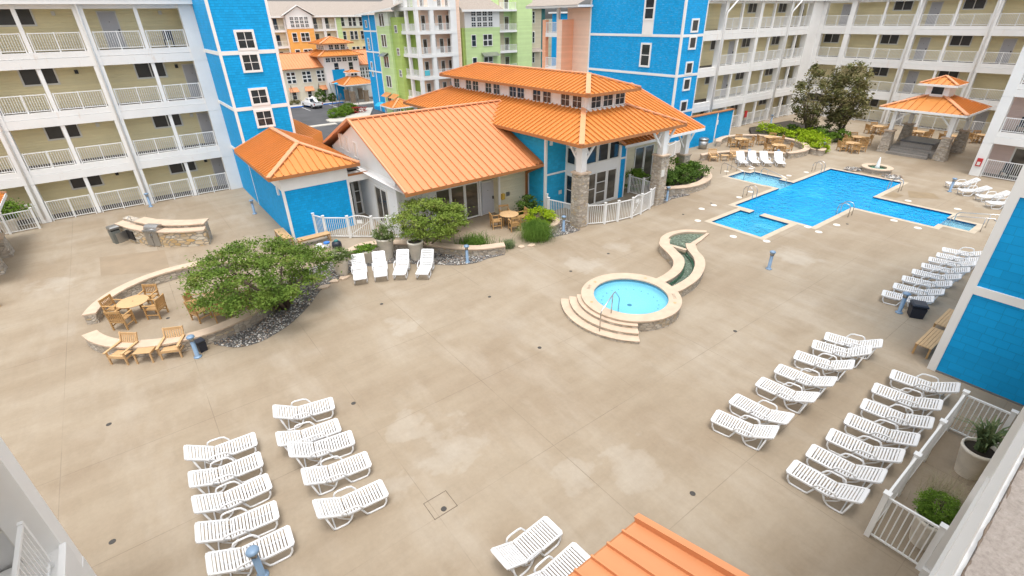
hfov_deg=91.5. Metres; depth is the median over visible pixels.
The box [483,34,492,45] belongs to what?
window
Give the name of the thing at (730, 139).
teak chair
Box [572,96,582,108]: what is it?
window
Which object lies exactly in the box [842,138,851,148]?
teak chair
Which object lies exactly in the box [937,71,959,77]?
window
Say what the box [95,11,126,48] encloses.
door
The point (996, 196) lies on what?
sun lounger
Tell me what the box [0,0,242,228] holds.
hotel wing
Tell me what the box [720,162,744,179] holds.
pool handrail
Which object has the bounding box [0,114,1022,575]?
pool deck
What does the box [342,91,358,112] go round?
shrub
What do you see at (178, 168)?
window
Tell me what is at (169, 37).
balcony chair
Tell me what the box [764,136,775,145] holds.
round table
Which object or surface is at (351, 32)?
window
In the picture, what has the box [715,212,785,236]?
side basin water
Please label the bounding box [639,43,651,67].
window
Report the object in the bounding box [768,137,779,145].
teak chair
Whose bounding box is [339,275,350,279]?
flat stone
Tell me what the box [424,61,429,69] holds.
window
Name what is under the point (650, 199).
white fence
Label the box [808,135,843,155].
seat wall
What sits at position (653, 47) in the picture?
stair tower
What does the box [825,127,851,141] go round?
shrub
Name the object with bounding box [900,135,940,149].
square spa
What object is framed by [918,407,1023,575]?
ledge
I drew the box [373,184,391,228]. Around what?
sliding door
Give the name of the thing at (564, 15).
hotel block
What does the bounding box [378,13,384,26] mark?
window
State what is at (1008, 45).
door
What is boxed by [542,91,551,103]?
window
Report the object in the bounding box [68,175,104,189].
window
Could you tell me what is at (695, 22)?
window
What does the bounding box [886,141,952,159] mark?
spa deck
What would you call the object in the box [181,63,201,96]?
door
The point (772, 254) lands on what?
bollard lamp
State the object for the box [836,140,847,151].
teak chair
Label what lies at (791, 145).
teak chair
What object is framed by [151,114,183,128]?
window
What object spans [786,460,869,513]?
sun lounger
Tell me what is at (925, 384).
sun lounger
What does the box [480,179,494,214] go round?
door
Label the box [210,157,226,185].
door
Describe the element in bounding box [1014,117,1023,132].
balcony chair
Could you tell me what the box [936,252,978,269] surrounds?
sun lounger
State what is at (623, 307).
hot tub
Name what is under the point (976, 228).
pool coping
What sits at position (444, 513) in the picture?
deck patch joint
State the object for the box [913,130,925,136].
round table
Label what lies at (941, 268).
sun lounger
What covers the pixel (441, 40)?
window
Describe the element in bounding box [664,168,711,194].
seat wall
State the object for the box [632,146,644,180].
window
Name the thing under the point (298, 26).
hotel block
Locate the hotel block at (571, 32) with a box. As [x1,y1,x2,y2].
[526,0,592,71]
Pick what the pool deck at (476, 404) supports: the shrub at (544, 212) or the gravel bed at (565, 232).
the gravel bed at (565, 232)
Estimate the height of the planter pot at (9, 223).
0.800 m
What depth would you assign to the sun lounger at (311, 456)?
14.12 m
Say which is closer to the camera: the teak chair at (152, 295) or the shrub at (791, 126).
the teak chair at (152, 295)
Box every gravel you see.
[214,259,357,346]
[355,250,504,265]
[550,221,579,236]
[663,194,689,202]
[844,167,860,170]
[880,173,901,178]
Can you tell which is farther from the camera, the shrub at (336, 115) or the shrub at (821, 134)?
the shrub at (336, 115)
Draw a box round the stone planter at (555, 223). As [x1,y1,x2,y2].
[536,215,559,233]
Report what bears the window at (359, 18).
in the hotel block at (298, 26)
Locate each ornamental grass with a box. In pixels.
[451,231,499,251]
[500,237,516,250]
[508,218,561,244]
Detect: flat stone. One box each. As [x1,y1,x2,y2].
[318,284,329,289]
[329,279,338,282]
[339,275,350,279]
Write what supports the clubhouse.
on the pool deck at (476, 404)
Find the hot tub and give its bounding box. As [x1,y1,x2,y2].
[561,273,681,343]
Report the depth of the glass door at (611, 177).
33.02 m
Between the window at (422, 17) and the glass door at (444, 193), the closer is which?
the glass door at (444, 193)
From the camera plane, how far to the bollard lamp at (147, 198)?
33.68 m
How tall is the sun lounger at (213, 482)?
0.610 m
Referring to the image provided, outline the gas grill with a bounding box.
[141,223,163,245]
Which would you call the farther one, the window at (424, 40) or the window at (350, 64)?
the window at (350, 64)
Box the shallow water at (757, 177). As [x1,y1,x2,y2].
[732,173,970,229]
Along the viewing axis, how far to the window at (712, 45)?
49.53 m
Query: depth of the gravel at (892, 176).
37.27 m
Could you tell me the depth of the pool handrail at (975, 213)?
28.53 m
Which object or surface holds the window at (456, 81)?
in the clubhouse
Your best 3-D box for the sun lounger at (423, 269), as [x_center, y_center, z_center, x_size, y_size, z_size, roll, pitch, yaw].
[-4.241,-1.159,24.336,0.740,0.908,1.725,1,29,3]
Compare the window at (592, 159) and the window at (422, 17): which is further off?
the window at (422, 17)
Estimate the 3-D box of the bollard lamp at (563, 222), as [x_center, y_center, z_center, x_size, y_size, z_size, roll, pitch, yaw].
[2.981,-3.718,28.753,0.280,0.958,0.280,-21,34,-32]
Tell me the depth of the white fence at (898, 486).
11.93 m
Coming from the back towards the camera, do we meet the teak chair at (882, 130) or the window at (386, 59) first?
the window at (386, 59)
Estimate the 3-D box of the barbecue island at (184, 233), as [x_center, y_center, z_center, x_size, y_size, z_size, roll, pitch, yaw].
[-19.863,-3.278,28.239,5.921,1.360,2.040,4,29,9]
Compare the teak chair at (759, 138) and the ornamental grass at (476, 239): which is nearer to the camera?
the ornamental grass at (476, 239)
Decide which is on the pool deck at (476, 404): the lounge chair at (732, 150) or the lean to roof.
the lounge chair at (732, 150)
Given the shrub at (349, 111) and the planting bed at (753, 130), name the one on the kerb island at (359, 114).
the shrub at (349, 111)
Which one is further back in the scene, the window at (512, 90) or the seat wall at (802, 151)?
the seat wall at (802, 151)
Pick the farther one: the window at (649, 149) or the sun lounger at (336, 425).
the window at (649, 149)
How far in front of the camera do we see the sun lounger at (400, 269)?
24.59 m
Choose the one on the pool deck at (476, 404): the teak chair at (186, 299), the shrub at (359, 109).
the teak chair at (186, 299)
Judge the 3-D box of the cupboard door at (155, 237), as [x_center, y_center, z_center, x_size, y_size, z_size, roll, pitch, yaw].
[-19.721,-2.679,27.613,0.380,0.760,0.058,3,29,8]
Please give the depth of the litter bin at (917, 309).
20.10 m
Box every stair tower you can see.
[192,0,295,202]
[587,0,709,142]
[927,165,1023,406]
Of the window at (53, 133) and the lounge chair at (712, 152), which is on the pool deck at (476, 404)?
the lounge chair at (712, 152)
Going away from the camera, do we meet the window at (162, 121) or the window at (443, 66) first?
the window at (162, 121)
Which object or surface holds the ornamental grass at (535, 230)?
on the pool deck at (476, 404)
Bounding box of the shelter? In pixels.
[0,191,14,274]
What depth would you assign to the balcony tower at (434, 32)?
77.54 m
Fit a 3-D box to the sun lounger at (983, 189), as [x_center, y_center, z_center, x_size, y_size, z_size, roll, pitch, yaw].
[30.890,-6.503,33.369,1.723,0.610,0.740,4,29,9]
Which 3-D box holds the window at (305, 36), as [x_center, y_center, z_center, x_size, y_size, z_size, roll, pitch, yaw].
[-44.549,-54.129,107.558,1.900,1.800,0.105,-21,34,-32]
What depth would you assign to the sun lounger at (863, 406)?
14.86 m
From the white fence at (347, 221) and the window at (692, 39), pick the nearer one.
the white fence at (347, 221)
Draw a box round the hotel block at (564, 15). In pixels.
[548,12,567,65]
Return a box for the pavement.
[290,98,373,127]
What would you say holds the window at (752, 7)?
in the hotel wing at (756, 55)
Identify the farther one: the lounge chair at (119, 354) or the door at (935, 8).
the door at (935, 8)
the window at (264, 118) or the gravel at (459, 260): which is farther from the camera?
the window at (264, 118)
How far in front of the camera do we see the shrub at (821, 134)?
46.21 m
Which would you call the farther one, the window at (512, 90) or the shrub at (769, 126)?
the shrub at (769, 126)
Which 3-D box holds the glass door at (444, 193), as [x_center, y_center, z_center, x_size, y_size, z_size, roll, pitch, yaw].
[-4.051,-4.782,29.524,0.980,2.200,0.105,-21,34,-32]
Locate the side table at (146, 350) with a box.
[132,346,159,363]
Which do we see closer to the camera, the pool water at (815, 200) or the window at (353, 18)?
the pool water at (815, 200)
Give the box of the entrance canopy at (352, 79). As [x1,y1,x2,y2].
[331,69,370,102]
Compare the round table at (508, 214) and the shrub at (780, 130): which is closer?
the round table at (508, 214)
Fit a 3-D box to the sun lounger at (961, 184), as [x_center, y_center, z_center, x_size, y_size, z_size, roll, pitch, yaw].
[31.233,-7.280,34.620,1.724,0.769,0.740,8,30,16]
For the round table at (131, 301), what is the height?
0.739 m
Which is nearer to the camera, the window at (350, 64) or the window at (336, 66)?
the window at (336, 66)
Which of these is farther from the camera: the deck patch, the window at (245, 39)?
the window at (245, 39)
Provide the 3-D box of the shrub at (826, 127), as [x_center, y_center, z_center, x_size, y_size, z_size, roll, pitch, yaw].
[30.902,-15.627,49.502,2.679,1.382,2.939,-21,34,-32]
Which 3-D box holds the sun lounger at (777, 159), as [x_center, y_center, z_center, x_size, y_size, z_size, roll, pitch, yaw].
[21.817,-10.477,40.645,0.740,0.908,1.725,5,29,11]
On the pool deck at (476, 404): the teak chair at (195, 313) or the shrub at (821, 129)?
the teak chair at (195, 313)
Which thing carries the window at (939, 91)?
in the spa gazebo
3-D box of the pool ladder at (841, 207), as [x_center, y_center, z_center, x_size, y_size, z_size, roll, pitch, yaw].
[20.375,-4.559,30.628,0.566,1.524,0.743,-21,34,-32]
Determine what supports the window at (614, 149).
in the clubhouse
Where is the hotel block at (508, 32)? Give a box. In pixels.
[459,0,554,67]
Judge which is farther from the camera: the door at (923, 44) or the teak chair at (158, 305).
the door at (923, 44)
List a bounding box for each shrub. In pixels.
[0,198,31,220]
[289,85,300,104]
[314,83,326,101]
[325,246,354,263]
[327,83,336,101]
[327,95,346,117]
[334,93,353,115]
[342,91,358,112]
[350,241,378,253]
[351,91,367,113]
[370,223,397,241]
[380,195,472,244]
[514,194,542,215]
[522,205,558,224]
[624,167,650,190]
[648,168,677,185]
[667,162,696,184]
[668,155,695,178]
[675,160,713,181]
[756,121,780,132]
[768,127,796,136]
[782,123,800,134]
[785,129,812,139]
[793,130,823,142]
[794,127,815,134]
[795,134,822,146]
[800,130,831,143]
[802,136,830,151]
[813,124,837,133]
[814,126,837,141]
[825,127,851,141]
[912,487,962,525]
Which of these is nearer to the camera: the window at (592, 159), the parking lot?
the window at (592, 159)
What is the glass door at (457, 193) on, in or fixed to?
in the clubhouse
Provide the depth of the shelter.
26.77 m
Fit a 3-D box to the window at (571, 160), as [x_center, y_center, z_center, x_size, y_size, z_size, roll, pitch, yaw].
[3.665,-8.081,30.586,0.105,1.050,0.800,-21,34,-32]
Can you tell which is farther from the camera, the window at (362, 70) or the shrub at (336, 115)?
the window at (362, 70)
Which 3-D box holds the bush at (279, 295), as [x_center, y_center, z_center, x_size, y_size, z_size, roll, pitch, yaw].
[-10.303,-0.261,20.850,6.494,2.949,7.256,-21,34,-32]
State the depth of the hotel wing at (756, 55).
52.93 m
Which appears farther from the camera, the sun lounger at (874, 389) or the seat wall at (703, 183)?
the seat wall at (703, 183)
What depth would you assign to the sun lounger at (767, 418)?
15.15 m
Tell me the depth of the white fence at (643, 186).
34.18 m
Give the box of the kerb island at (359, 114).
[326,107,372,122]
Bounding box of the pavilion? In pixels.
[380,98,414,112]
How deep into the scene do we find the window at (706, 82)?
51.09 m
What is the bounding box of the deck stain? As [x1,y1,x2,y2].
[883,191,939,198]
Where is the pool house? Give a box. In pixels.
[234,127,359,239]
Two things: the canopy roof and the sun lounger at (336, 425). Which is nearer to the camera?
the canopy roof
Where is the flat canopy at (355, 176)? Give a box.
[347,167,368,214]
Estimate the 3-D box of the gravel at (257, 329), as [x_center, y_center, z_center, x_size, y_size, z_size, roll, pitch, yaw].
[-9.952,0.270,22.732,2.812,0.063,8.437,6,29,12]
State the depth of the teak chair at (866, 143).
44.09 m
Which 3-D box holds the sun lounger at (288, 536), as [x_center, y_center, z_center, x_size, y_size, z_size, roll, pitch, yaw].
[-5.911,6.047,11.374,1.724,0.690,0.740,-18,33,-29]
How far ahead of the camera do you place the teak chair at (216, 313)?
20.54 m
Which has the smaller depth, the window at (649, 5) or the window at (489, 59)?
the window at (649, 5)
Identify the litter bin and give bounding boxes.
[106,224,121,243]
[194,337,207,352]
[698,137,708,149]
[907,299,929,319]
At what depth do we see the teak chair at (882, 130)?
49.63 m
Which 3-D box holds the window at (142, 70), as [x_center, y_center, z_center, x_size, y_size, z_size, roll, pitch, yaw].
[-23.995,-14.472,33.099,1.750,1.020,0.105,-21,34,-32]
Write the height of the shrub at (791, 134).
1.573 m
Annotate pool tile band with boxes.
[712,169,976,227]
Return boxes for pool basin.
[735,175,971,230]
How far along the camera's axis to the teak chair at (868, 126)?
50.46 m
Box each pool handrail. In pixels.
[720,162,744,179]
[730,159,754,177]
[759,168,786,187]
[947,216,996,231]
[951,212,998,227]
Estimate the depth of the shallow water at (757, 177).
37.45 m
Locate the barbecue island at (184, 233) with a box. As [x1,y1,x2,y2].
[114,215,212,246]
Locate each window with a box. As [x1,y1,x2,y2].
[0,9,37,26]
[16,68,60,86]
[43,124,82,140]
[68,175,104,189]
[133,62,167,78]
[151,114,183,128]
[168,161,197,174]
[233,29,257,50]
[239,52,262,72]
[248,87,270,105]
[253,108,275,127]
[285,72,296,83]
[292,33,298,41]
[292,92,297,99]
[300,32,310,41]
[301,71,311,82]
[316,70,324,81]
[333,63,338,69]
[340,17,344,26]
[343,31,346,39]
[347,17,351,25]
[348,62,353,69]
[350,31,353,39]
[352,17,356,25]
[354,31,358,39]
[358,17,362,25]
[360,67,365,77]
[365,67,369,77]
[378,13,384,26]
[381,34,386,46]
[383,55,389,67]
[386,75,391,87]
[420,15,425,30]
[422,39,427,53]
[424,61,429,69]
[426,83,431,92]
[437,15,442,29]
[439,38,443,52]
[441,60,445,71]
[445,15,448,29]
[447,38,450,51]
[453,78,459,87]
[465,80,471,89]
[471,35,476,46]
[472,57,476,63]
[472,81,478,91]
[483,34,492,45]
[484,56,492,62]
[485,83,491,93]
[493,84,500,94]
[504,16,508,29]
[504,37,508,49]
[505,56,509,64]
[509,86,516,97]
[516,87,524,98]
[532,11,534,22]
[532,31,534,42]
[532,52,534,62]
[532,90,541,101]
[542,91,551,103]
[560,94,570,106]
[565,174,571,204]
[566,146,575,165]
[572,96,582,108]
[587,145,597,164]
[590,96,601,108]
[597,143,609,162]
[602,94,613,106]
[608,141,619,159]
[614,93,625,105]
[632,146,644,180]
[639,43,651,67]
[643,0,655,20]
[643,144,654,178]
[679,100,687,112]
[682,77,691,90]
[684,61,693,74]
[688,36,696,49]
[690,18,699,32]
[704,77,709,84]
[709,40,715,50]
[735,72,743,80]
[741,38,750,47]
[747,3,756,13]
[758,99,766,105]
[764,68,773,75]
[770,36,780,45]
[777,3,787,12]
[810,93,823,100]
[823,34,840,42]
[860,98,879,106]
[871,67,889,76]
[879,34,899,44]
[892,1,914,10]
[929,86,945,95]
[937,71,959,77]
[948,35,973,46]
[961,0,987,9]
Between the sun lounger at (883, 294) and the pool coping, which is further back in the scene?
the pool coping
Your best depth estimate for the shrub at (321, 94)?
99.29 m
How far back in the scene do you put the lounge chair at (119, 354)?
18.40 m
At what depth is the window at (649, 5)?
45.64 m
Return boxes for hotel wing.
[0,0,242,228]
[0,437,96,575]
[692,0,826,126]
[799,0,1023,133]
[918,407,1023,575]
[968,46,1023,180]
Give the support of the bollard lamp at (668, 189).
on the gravel at (669, 196)
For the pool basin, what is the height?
1.260 m
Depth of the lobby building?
99.65 m
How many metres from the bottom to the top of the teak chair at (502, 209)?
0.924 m
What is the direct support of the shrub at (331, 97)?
on the pavement
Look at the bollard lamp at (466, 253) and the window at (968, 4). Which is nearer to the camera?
the bollard lamp at (466, 253)
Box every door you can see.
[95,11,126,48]
[144,233,154,245]
[151,233,161,245]
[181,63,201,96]
[196,112,214,142]
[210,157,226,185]
[349,182,357,214]
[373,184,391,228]
[435,188,451,224]
[450,185,465,221]
[464,182,479,218]
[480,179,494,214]
[588,172,596,204]
[595,170,606,203]
[605,167,616,200]
[721,74,728,95]
[726,40,734,62]
[838,4,851,23]
[896,112,905,122]
[902,70,919,91]
[913,37,931,59]
[925,1,943,23]
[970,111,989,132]
[995,38,1017,62]
[1003,147,1023,177]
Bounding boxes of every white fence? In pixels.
[0,207,40,234]
[311,212,403,238]
[546,193,570,221]
[587,185,655,223]
[627,174,649,197]
[667,140,680,157]
[864,389,1019,570]
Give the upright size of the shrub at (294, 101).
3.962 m
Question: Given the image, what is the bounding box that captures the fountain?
[861,157,893,174]
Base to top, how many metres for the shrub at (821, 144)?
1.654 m
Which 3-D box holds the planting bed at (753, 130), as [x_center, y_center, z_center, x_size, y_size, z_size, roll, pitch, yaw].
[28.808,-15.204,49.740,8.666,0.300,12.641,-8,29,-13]
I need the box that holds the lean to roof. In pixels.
[293,119,322,142]
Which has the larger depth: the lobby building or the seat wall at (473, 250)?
the lobby building
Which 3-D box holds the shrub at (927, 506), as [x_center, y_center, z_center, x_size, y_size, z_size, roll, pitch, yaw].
[9.685,5.003,11.301,1.181,0.656,1.020,-21,34,-32]
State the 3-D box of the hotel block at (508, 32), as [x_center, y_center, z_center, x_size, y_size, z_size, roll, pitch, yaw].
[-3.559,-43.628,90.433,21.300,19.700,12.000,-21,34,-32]
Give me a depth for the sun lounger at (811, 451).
13.20 m
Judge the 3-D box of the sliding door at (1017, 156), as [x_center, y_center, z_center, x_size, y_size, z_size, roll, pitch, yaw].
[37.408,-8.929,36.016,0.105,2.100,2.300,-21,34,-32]
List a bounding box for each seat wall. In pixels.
[81,307,275,357]
[82,258,249,324]
[348,240,504,256]
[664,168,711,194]
[699,150,785,160]
[715,134,796,146]
[785,141,810,158]
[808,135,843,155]
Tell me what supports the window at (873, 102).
in the hotel wing at (904, 48)
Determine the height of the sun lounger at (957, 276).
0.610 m
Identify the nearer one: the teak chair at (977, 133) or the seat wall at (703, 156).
the seat wall at (703, 156)
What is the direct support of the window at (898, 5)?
in the hotel wing at (904, 48)
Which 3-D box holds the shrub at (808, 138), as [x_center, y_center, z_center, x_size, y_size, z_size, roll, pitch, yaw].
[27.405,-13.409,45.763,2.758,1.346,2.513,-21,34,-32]
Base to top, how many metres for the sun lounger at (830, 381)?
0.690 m
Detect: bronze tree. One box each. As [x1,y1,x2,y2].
[785,61,843,130]
[819,60,877,133]
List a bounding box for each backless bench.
[274,228,293,244]
[296,231,331,242]
[912,327,943,358]
[933,308,953,327]
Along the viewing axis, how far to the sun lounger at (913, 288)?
21.47 m
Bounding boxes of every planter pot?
[0,218,18,232]
[331,253,347,275]
[362,246,374,263]
[375,237,393,259]
[407,238,422,260]
[909,507,944,550]
[954,437,996,480]
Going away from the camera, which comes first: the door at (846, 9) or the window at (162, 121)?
the window at (162, 121)
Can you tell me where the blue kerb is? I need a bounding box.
[290,102,342,107]
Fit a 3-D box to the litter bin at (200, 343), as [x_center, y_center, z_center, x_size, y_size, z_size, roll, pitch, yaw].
[-11.785,2.159,18.894,0.306,0.500,0.306,18,34,31]
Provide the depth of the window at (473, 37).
82.38 m
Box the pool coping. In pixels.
[704,167,984,239]
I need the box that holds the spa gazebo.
[876,75,991,161]
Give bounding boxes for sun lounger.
[183,432,257,473]
[188,451,263,496]
[191,473,272,524]
[194,500,279,554]
[205,525,294,575]
[272,397,334,430]
[275,418,341,454]
[287,430,354,467]
[301,451,371,495]
[312,479,388,530]
[351,253,367,284]
[372,250,387,281]
[392,249,409,278]
[415,249,433,278]
[490,516,562,575]
[528,542,590,575]
[710,410,778,450]
[729,394,794,431]
[735,151,747,166]
[747,151,759,165]
[755,377,820,413]
[759,151,772,165]
[773,151,785,166]
[774,364,837,397]
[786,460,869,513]
[793,350,854,380]
[805,444,887,494]
[811,340,871,367]
[824,332,882,359]
[825,428,905,473]
[843,413,920,455]
[859,398,934,437]
[871,383,943,419]
[881,290,934,306]
[889,369,960,403]
[892,283,944,303]
[901,275,952,295]
[911,269,961,287]
[921,263,969,281]
[928,257,976,274]
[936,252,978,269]
[942,247,981,259]
[945,178,980,188]
[957,185,992,195]
[975,190,1009,202]
[985,198,1006,209]
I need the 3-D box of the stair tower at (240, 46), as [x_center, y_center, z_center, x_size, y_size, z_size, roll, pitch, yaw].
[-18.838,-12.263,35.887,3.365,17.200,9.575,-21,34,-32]
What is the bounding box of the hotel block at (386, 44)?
[354,0,417,112]
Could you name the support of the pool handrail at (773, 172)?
on the pool deck at (476, 404)
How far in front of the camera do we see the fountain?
38.34 m
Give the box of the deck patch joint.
[423,490,457,519]
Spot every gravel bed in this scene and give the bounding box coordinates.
[548,221,578,237]
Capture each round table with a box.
[116,295,148,319]
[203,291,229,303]
[499,211,518,226]
[735,137,746,147]
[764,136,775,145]
[772,143,785,150]
[845,141,858,151]
[852,135,864,142]
[872,125,882,132]
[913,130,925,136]
[976,133,985,143]
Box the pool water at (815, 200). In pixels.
[737,170,950,226]
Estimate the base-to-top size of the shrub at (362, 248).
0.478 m
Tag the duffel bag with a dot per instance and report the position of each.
(336, 243)
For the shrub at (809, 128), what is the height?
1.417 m
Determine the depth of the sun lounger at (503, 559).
11.42 m
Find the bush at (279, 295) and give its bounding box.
[170,231,341,318]
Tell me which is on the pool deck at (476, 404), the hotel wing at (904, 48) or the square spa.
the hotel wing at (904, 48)
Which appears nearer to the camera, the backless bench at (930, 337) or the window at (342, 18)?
the backless bench at (930, 337)
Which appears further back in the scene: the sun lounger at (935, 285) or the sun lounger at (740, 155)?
the sun lounger at (740, 155)
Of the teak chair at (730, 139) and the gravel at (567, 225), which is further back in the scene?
the teak chair at (730, 139)
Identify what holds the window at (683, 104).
in the stair tower at (653, 47)
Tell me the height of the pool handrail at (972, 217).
1.202 m
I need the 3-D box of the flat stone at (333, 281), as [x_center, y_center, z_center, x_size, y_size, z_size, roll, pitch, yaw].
[-8.509,-0.338,23.829,0.428,0.070,0.328,-8,29,-12]
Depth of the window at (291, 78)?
97.02 m
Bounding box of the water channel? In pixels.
[657,229,708,297]
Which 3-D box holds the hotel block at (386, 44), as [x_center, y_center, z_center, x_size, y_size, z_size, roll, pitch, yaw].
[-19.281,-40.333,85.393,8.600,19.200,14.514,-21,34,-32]
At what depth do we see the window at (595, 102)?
29.50 m
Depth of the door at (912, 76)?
53.23 m
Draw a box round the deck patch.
[99,250,168,275]
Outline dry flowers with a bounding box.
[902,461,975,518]
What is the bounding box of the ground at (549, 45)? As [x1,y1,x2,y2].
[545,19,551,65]
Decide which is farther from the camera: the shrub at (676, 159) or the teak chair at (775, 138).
the teak chair at (775, 138)
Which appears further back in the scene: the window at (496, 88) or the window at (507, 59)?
the window at (507, 59)
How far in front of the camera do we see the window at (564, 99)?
30.34 m
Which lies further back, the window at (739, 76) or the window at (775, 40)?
the window at (775, 40)
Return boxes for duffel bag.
[332,239,341,248]
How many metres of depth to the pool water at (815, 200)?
33.08 m
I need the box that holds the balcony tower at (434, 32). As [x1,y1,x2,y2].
[393,0,462,109]
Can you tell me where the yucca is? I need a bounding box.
[953,415,1010,452]
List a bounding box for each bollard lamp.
[144,193,152,206]
[186,334,201,358]
[245,545,268,575]
[249,199,256,214]
[464,245,469,262]
[562,215,565,231]
[666,186,670,200]
[765,250,775,269]
[895,291,910,313]
[947,178,956,191]
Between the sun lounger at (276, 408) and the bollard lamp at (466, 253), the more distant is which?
the bollard lamp at (466, 253)
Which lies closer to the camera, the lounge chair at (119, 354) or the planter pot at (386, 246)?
the lounge chair at (119, 354)
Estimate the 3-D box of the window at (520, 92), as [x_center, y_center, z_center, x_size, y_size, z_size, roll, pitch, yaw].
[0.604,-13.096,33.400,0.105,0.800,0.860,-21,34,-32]
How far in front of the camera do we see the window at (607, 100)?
30.04 m
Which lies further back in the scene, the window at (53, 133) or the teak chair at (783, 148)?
the teak chair at (783, 148)
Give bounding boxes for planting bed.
[648,171,703,190]
[749,120,834,148]
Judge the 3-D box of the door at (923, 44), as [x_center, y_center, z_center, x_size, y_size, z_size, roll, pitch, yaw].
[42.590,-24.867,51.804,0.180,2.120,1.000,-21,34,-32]
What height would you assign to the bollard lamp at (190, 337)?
0.958 m
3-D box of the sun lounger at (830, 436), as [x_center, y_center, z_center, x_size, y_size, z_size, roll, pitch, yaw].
[9.713,4.450,13.819,1.724,0.690,0.740,24,37,38]
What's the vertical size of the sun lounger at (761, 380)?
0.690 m
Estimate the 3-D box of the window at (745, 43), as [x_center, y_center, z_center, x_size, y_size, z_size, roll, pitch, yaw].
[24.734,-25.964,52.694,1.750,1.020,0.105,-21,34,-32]
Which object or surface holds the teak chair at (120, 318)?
on the pool deck at (476, 404)
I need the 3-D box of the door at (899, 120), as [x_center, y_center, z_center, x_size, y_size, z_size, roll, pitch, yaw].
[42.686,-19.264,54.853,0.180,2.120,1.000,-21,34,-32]
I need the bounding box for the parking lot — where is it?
[291,96,384,140]
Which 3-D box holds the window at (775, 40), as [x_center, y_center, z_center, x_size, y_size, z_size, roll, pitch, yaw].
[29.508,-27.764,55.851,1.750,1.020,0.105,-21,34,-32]
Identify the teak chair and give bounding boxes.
[98,294,129,315]
[103,309,136,330]
[137,284,159,308]
[141,293,168,319]
[182,290,204,314]
[183,302,212,323]
[211,302,232,323]
[489,212,501,229]
[498,204,510,219]
[508,216,521,232]
[516,206,528,221]
[727,136,736,147]
[739,139,749,148]
[745,136,755,146]
[756,134,765,145]
[763,142,773,150]
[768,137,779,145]
[776,145,785,151]
[785,142,793,151]
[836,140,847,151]
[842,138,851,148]
[849,143,861,153]
[857,137,868,146]
[858,140,868,151]
[862,134,874,145]
[864,124,874,133]
[870,122,877,131]
[877,126,888,135]
[919,132,931,137]
[926,129,934,137]
[969,132,979,143]
[970,130,981,139]
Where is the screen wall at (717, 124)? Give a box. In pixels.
[689,108,734,147]
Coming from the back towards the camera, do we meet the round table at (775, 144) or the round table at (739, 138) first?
the round table at (739, 138)
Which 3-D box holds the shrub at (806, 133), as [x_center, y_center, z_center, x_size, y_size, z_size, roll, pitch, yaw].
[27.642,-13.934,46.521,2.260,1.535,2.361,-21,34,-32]
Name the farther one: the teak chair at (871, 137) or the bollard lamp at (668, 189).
the teak chair at (871, 137)
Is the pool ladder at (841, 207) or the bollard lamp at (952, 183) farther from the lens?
the bollard lamp at (952, 183)
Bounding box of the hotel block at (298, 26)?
[267,1,391,53]
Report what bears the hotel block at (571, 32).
on the parking lot
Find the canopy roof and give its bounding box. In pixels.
[568,513,749,575]
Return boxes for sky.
[267,0,590,18]
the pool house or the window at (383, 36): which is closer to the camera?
the pool house
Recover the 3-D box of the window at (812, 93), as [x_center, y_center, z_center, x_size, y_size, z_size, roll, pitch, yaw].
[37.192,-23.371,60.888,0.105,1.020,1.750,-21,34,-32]
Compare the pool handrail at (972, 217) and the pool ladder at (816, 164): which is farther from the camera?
the pool ladder at (816, 164)
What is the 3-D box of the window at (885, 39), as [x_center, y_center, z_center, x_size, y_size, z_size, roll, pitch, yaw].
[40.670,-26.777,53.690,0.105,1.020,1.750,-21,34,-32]
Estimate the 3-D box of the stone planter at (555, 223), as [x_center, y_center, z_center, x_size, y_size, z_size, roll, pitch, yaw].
[2.001,-3.753,29.337,1.620,0.490,1.976,-6,29,-9]
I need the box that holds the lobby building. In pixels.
[279,36,372,103]
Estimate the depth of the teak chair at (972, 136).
46.23 m
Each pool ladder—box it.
[742,185,757,200]
[811,161,825,174]
[835,201,854,216]
[886,178,903,191]
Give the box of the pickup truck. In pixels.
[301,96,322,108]
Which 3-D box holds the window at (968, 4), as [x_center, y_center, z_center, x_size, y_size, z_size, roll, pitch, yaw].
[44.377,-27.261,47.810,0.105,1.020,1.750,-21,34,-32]
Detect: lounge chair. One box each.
[102,331,138,364]
[155,325,184,359]
[707,149,719,161]
[729,148,739,160]
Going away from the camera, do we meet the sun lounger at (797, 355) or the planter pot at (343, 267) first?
the sun lounger at (797, 355)
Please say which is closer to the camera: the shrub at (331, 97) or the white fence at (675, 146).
the white fence at (675, 146)
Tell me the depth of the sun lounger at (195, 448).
14.05 m
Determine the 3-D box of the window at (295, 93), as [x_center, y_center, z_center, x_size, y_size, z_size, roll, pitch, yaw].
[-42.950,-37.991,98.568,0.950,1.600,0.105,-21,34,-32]
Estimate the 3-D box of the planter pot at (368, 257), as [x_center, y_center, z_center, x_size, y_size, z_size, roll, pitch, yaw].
[-7.425,-1.672,25.567,0.840,0.720,0.840,-21,34,-32]
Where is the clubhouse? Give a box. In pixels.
[322,62,705,237]
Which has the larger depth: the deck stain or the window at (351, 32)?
the window at (351, 32)
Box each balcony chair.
[162,31,174,46]
[998,163,1013,177]
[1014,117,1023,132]

